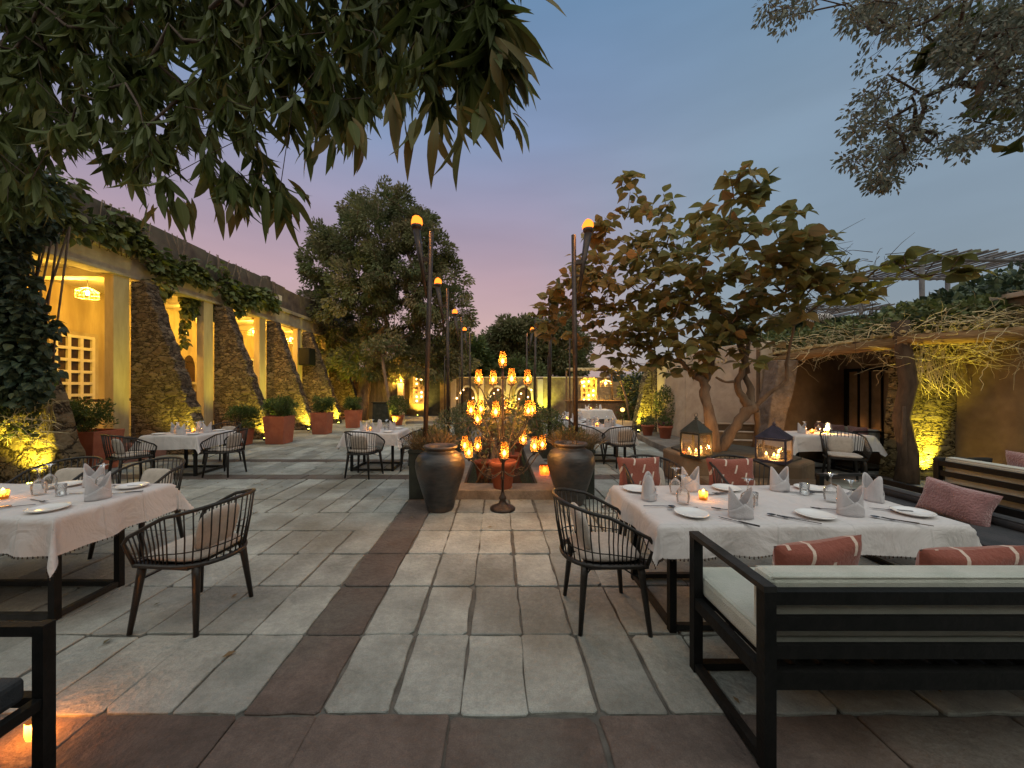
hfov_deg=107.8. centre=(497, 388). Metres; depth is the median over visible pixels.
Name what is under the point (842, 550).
cushion pillow
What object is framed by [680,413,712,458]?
metal lantern
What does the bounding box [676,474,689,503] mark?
upturned goblet
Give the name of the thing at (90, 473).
folded napkin
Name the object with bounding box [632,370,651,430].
stone buttress
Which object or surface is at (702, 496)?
votive candle
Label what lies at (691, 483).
folded napkin
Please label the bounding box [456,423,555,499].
planter box
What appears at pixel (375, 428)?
folded napkin
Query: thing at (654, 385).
stone pier
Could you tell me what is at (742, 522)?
knife
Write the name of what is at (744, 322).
terrace shrub
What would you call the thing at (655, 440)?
raised path
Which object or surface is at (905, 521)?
fork
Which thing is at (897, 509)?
knife
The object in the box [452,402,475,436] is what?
planter box
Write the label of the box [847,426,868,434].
cushion pillow
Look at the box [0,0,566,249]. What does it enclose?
overhanging tree
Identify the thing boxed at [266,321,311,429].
stone buttress
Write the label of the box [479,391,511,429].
flower pot
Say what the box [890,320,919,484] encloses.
timber post
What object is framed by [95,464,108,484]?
upturned goblet
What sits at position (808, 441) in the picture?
tablecloth
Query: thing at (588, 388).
pierced screen
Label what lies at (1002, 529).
slatted bench
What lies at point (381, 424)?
folded napkin
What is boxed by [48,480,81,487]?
side plate
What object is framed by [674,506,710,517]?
side plate
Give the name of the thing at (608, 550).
spindle chair
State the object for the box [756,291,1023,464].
mud house
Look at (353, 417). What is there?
clay planter
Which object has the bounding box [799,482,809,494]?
tumbler
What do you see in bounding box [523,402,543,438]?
planter box
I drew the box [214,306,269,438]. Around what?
stone buttress
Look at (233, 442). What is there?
spindle chair
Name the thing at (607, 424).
folded napkin
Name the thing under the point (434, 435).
planter box
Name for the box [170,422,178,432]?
folded napkin
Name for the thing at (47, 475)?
upturned goblet
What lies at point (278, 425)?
clay planter
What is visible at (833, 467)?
dining table
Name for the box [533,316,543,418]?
torch post
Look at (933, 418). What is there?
stone buttress
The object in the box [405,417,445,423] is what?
platform
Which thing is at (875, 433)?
slatted bench
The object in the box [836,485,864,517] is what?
folded napkin
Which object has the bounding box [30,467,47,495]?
upturned goblet
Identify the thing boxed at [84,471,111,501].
folded napkin
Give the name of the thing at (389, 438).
tablecloth
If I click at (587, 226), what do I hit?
torch post
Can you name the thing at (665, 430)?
flower pot
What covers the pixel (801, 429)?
folded napkin
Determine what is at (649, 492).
folded napkin
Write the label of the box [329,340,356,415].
stone buttress
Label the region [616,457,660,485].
cushion pillow
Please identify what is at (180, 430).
folded napkin
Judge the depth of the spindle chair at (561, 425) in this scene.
9.27 m
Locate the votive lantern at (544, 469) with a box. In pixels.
[540,464,548,474]
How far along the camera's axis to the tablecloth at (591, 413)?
14.67 m
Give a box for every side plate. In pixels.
[23,502,71,512]
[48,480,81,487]
[114,481,149,488]
[622,484,641,492]
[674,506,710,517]
[711,483,741,490]
[794,483,827,490]
[794,508,836,519]
[889,505,937,516]
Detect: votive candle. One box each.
[0,488,9,498]
[699,489,707,499]
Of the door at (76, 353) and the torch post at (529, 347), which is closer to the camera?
the door at (76, 353)
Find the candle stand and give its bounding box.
[461,358,545,513]
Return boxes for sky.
[0,0,1023,377]
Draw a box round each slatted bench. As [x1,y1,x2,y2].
[689,531,1023,767]
[803,424,883,470]
[815,473,1023,564]
[933,457,1023,519]
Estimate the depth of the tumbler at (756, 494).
2.69 m
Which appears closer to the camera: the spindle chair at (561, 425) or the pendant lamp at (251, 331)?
the spindle chair at (561, 425)
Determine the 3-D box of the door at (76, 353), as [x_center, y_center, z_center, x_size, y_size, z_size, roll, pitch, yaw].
[-11.537,-0.140,10.170,0.105,2.635,0.975,0,0,0]
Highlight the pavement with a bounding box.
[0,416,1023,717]
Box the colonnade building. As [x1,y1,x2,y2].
[5,156,357,436]
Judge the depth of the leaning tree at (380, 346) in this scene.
16.62 m
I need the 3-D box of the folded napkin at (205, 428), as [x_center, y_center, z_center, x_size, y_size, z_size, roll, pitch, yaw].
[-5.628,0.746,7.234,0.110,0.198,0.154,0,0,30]
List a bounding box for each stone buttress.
[0,344,86,483]
[131,281,210,453]
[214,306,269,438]
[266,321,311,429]
[302,332,341,423]
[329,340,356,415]
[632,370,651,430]
[752,360,797,450]
[879,344,956,479]
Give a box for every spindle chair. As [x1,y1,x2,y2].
[6,456,103,483]
[87,456,185,559]
[100,434,156,483]
[121,488,255,637]
[200,428,248,477]
[202,421,241,464]
[344,431,384,479]
[399,425,432,471]
[551,419,572,434]
[552,488,652,637]
[572,422,604,459]
[582,419,605,450]
[602,426,637,468]
[623,454,681,553]
[709,454,778,484]
[819,430,872,481]
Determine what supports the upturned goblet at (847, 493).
on the tablecloth at (664, 527)
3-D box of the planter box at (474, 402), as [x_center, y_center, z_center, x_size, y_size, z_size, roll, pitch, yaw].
[-1.128,1.007,15.808,0.831,1.186,0.792,0,0,0]
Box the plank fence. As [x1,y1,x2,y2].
[368,380,397,418]
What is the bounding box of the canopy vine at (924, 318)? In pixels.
[743,290,1023,399]
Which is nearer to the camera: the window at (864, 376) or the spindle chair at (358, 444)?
the spindle chair at (358, 444)
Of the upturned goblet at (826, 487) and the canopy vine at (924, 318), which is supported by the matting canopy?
the canopy vine at (924, 318)
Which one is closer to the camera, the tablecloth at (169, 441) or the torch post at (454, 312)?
the tablecloth at (169, 441)
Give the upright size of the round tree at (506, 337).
6.827 m
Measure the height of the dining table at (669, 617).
0.745 m
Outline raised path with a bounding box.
[606,416,702,451]
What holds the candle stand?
on the pavement
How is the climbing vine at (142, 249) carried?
attached to the colonnade building
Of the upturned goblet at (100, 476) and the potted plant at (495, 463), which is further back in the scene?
the potted plant at (495, 463)
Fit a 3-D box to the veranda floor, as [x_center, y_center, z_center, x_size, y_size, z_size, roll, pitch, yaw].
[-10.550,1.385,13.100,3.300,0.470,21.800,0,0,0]
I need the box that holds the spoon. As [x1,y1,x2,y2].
[767,513,808,519]
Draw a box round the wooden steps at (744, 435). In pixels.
[700,422,754,445]
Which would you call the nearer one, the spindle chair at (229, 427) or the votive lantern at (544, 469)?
the votive lantern at (544, 469)
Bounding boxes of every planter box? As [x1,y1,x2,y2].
[371,402,398,421]
[396,423,461,498]
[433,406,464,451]
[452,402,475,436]
[456,423,555,499]
[464,400,477,423]
[517,398,532,425]
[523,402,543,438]
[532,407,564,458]
[542,424,609,498]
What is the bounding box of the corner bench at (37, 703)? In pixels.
[0,619,55,767]
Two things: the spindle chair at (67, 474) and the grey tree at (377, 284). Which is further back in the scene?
the grey tree at (377, 284)
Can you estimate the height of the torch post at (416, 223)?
4.201 m
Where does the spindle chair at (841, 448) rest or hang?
on the pavement
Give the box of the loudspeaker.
[298,348,314,365]
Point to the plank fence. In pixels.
(377, 391)
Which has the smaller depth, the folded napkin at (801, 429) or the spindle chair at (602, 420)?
the folded napkin at (801, 429)
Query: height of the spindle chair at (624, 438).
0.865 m
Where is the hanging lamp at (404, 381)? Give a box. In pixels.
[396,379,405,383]
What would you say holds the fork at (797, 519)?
on the tablecloth at (664, 527)
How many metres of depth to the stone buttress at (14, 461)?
6.22 m
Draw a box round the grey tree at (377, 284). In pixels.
[290,174,482,420]
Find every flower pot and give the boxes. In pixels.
[387,395,409,425]
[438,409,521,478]
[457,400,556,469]
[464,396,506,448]
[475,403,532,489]
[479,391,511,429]
[479,393,528,436]
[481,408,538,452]
[640,415,655,435]
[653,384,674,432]
[657,415,673,438]
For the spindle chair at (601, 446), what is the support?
on the pavement
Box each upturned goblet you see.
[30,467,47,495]
[41,463,57,489]
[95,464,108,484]
[669,467,681,493]
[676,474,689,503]
[740,477,755,508]
[823,472,837,500]
[843,478,858,494]
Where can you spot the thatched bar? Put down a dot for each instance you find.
(610, 404)
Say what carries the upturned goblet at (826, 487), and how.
on the tablecloth at (664, 527)
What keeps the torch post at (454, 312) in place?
in the planter box at (463, 409)
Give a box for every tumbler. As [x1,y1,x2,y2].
[54,483,67,496]
[753,491,758,505]
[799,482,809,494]
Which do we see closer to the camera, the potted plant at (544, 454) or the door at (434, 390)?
the potted plant at (544, 454)
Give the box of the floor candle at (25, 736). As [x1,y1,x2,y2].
[23,720,31,741]
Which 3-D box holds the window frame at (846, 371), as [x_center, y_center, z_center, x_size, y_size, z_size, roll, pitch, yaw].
[7.945,0.300,7.950,0.090,1.480,1.130,0,0,0]
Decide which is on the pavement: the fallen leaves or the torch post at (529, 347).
the fallen leaves
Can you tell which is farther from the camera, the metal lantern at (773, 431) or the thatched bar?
the thatched bar
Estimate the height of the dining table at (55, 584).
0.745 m
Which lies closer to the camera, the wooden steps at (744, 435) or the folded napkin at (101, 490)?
the folded napkin at (101, 490)
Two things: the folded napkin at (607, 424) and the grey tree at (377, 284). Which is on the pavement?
the grey tree at (377, 284)
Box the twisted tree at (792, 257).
[526,160,996,451]
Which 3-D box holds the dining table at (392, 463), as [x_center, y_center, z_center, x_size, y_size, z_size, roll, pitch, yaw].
[-2.425,1.228,7.560,0.970,0.745,0.860,0,0,0]
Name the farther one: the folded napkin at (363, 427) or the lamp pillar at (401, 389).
the lamp pillar at (401, 389)
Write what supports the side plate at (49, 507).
on the tablecloth at (78, 522)
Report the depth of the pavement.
2.57 m
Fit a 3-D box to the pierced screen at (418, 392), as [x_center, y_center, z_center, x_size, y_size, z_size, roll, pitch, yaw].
[-4.100,0.075,19.522,0.600,1.450,0.136,0,0,0]
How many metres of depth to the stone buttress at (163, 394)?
9.04 m
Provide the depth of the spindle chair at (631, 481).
3.99 m
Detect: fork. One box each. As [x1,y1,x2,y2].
[777,515,821,523]
[881,516,932,525]
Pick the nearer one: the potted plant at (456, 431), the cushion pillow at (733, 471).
the cushion pillow at (733, 471)
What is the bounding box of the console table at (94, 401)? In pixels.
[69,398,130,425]
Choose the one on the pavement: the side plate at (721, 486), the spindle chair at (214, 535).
the spindle chair at (214, 535)
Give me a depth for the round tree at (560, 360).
26.28 m
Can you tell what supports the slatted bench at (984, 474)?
on the pavement
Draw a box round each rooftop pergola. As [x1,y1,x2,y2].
[763,302,894,318]
[859,248,1023,314]
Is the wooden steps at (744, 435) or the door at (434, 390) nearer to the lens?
the wooden steps at (744, 435)
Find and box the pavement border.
[0,418,1023,767]
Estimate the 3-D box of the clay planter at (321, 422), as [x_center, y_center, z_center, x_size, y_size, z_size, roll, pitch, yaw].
[-6.186,0.897,13.209,0.863,1.405,0.790,0,0,0]
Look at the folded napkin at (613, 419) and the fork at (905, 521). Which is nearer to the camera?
the fork at (905, 521)
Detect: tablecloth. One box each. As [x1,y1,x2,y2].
[0,483,199,580]
[127,430,243,453]
[337,428,412,449]
[546,418,589,429]
[578,409,616,420]
[578,424,638,445]
[602,485,981,568]
[757,431,887,456]
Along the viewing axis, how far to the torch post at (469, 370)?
15.77 m
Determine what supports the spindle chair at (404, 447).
on the pavement
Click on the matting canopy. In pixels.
(889, 342)
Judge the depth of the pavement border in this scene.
1.72 m
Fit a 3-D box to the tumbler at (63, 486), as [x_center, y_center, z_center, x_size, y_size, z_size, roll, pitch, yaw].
[-3.450,0.800,2.950,0.068,0.090,0.068,0,0,0]
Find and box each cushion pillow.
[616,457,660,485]
[706,458,755,484]
[772,534,861,564]
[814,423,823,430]
[831,424,844,430]
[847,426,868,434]
[915,476,1003,526]
[915,545,1023,564]
[1005,450,1023,466]
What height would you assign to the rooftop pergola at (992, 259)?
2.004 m
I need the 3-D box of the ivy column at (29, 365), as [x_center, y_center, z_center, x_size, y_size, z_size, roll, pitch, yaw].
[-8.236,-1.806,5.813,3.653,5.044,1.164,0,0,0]
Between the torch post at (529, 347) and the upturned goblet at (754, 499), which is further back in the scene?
the torch post at (529, 347)
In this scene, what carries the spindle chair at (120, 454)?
on the pavement
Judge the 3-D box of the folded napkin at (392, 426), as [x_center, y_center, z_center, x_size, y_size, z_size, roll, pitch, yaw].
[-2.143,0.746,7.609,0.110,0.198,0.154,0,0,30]
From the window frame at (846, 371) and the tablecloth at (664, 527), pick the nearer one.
the tablecloth at (664, 527)
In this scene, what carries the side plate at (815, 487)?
on the tablecloth at (664, 527)
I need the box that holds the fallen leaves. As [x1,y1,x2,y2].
[103,452,940,703]
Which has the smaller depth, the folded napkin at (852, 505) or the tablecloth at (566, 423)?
the folded napkin at (852, 505)
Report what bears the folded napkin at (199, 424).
on the tablecloth at (169, 441)
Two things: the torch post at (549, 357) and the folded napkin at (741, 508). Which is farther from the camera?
the torch post at (549, 357)
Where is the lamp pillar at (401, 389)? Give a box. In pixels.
[398,384,404,419]
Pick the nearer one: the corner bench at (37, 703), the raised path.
the corner bench at (37, 703)
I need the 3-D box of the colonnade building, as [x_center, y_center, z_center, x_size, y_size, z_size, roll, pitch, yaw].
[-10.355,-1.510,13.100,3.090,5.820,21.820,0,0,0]
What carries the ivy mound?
on the mud house
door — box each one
[55,333,94,428]
[428,381,439,415]
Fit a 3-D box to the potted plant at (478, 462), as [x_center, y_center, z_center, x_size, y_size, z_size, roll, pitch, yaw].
[-0.229,0.958,6.832,1.630,1.224,1.985,0,0,0]
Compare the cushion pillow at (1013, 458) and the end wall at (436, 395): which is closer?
the cushion pillow at (1013, 458)
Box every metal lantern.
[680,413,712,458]
[755,418,793,464]
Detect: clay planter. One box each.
[69,396,124,469]
[222,404,261,445]
[261,394,296,443]
[263,397,299,418]
[310,395,335,434]
[342,395,362,427]
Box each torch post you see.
[411,215,433,441]
[434,278,449,435]
[452,309,462,423]
[463,327,470,406]
[525,327,533,407]
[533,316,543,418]
[547,288,558,438]
[569,219,593,439]
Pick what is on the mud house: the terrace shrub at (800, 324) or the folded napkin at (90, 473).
the terrace shrub at (800, 324)
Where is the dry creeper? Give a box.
[0,385,62,457]
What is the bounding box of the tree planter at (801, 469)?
[663,443,841,487]
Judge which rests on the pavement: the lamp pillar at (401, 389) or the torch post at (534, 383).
the lamp pillar at (401, 389)
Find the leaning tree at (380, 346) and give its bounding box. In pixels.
[359,333,407,422]
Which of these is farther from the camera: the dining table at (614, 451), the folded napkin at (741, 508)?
the dining table at (614, 451)
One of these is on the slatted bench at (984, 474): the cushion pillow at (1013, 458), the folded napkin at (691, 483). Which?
the cushion pillow at (1013, 458)
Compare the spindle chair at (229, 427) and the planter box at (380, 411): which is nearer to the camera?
the spindle chair at (229, 427)
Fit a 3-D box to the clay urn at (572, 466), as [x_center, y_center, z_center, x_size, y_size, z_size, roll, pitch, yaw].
[1.020,1.175,5.200,0.658,0.850,0.642,0,0,0]
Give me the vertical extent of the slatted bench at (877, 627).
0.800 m
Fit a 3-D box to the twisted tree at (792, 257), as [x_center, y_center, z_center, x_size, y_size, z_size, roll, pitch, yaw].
[3.973,-1.430,6.016,6.847,5.200,3.720,0,0,0]
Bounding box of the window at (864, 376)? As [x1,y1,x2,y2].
[849,370,888,430]
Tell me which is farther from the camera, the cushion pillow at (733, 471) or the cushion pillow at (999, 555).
the cushion pillow at (733, 471)
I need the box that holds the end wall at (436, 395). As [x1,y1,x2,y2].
[352,372,631,415]
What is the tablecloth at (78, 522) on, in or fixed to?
on the dining table at (55, 584)
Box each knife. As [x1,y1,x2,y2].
[718,516,759,526]
[869,507,912,511]
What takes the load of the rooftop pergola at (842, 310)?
on the rear house
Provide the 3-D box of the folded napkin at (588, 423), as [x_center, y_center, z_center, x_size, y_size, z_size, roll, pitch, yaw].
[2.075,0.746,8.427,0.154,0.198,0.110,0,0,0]
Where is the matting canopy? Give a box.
[692,322,1023,370]
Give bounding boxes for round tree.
[387,357,431,376]
[439,331,494,376]
[476,312,552,376]
[483,352,546,376]
[527,310,595,376]
[607,370,630,381]
[616,368,643,420]
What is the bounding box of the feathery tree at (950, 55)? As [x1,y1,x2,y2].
[750,0,1023,197]
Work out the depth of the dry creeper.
5.88 m
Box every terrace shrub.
[701,320,763,349]
[763,310,821,341]
[822,314,874,327]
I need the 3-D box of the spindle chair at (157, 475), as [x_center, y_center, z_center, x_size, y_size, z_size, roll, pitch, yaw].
[-3.547,1.170,3.765,0.594,0.865,0.614,0,0,4]
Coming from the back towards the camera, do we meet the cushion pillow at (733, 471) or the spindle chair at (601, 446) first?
the spindle chair at (601, 446)
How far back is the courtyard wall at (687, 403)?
9.90 m
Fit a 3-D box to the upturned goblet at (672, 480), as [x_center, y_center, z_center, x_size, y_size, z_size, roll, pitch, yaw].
[1.430,0.740,3.000,0.094,0.211,0.094,0,0,-29]
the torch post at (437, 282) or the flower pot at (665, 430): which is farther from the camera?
the flower pot at (665, 430)
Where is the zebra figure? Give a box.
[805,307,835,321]
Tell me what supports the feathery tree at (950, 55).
on the pavement
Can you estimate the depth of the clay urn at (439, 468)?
4.74 m
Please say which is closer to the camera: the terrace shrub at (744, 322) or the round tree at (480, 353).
the terrace shrub at (744, 322)
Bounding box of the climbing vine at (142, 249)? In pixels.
[5,154,281,350]
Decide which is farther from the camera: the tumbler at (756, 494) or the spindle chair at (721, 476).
the spindle chair at (721, 476)
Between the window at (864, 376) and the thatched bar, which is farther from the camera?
the thatched bar
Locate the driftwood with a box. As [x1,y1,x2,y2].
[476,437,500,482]
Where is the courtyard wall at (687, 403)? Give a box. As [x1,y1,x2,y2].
[646,341,772,440]
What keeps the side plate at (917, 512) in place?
on the tablecloth at (664, 527)
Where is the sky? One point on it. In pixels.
(680, 93)
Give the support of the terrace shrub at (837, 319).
on the mud house
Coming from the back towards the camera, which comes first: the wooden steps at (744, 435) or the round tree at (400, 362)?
the round tree at (400, 362)
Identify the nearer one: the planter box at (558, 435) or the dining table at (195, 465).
the planter box at (558, 435)
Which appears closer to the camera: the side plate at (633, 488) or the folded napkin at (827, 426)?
the side plate at (633, 488)
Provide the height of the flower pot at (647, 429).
0.624 m
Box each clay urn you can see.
[415,443,464,512]
[547,440,594,505]
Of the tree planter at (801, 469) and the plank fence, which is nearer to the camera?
the tree planter at (801, 469)
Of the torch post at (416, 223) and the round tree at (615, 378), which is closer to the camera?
the torch post at (416, 223)
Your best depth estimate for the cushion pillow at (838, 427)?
7.89 m
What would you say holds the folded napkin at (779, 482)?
on the tablecloth at (664, 527)
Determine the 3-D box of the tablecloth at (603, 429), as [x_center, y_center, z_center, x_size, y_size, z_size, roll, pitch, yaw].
[2.355,1.029,8.453,1.319,0.366,1.116,0,0,0]
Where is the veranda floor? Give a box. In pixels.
[97,420,213,442]
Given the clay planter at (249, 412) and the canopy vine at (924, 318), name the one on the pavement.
the clay planter at (249, 412)
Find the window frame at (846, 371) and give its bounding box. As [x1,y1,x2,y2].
[844,367,887,435]
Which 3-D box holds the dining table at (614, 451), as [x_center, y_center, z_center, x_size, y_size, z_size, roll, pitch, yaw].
[2.355,1.228,8.450,0.990,0.745,0.880,0,0,0]
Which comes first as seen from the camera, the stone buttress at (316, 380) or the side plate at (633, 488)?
the side plate at (633, 488)
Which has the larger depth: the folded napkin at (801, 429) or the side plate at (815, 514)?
the folded napkin at (801, 429)
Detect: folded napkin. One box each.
[82,463,104,487]
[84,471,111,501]
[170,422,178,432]
[176,423,185,434]
[196,421,201,430]
[202,422,211,432]
[360,421,366,430]
[372,422,379,431]
[377,419,382,428]
[389,420,395,429]
[586,417,592,425]
[604,418,610,426]
[611,417,615,425]
[641,471,656,501]
[681,466,699,491]
[728,486,753,519]
[770,466,789,491]
[797,423,806,432]
[825,422,831,432]
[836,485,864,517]
[862,472,884,503]
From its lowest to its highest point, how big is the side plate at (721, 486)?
0.022 m
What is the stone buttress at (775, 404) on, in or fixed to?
on the pavement
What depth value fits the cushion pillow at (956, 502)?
3.02 m
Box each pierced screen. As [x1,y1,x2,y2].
[413,377,424,403]
[580,378,596,399]
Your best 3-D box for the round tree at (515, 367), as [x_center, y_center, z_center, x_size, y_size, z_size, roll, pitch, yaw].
[1.274,-0.349,23.601,4.456,3.898,2.418,0,0,-32]
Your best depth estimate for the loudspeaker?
16.27 m
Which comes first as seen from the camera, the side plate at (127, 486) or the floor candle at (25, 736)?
the floor candle at (25, 736)
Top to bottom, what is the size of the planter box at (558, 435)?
1.060 m
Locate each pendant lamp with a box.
[74,280,99,299]
[247,320,253,334]
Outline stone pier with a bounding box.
[648,360,656,431]
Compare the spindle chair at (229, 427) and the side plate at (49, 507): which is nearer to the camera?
the side plate at (49, 507)
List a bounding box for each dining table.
[0,528,124,620]
[150,443,225,475]
[350,444,402,470]
[595,447,623,461]
[631,525,734,632]
[771,446,864,475]
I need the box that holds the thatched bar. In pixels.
[564,368,630,422]
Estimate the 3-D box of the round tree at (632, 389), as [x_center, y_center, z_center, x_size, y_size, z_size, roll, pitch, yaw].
[6.479,0.538,17.508,2.468,3.187,2.913,0,0,0]
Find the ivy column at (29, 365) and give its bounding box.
[0,152,74,431]
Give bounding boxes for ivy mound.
[848,260,1023,332]
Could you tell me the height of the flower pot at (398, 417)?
1.376 m
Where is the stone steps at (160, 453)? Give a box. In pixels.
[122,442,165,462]
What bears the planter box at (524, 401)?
on the pavement
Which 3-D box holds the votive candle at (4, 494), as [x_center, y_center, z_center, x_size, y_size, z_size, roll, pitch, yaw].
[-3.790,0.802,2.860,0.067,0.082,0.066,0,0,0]
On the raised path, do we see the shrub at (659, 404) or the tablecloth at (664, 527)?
the shrub at (659, 404)
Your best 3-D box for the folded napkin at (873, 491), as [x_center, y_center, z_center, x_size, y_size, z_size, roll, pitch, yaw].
[2.833,0.746,2.820,0.110,0.198,0.154,0,0,10]

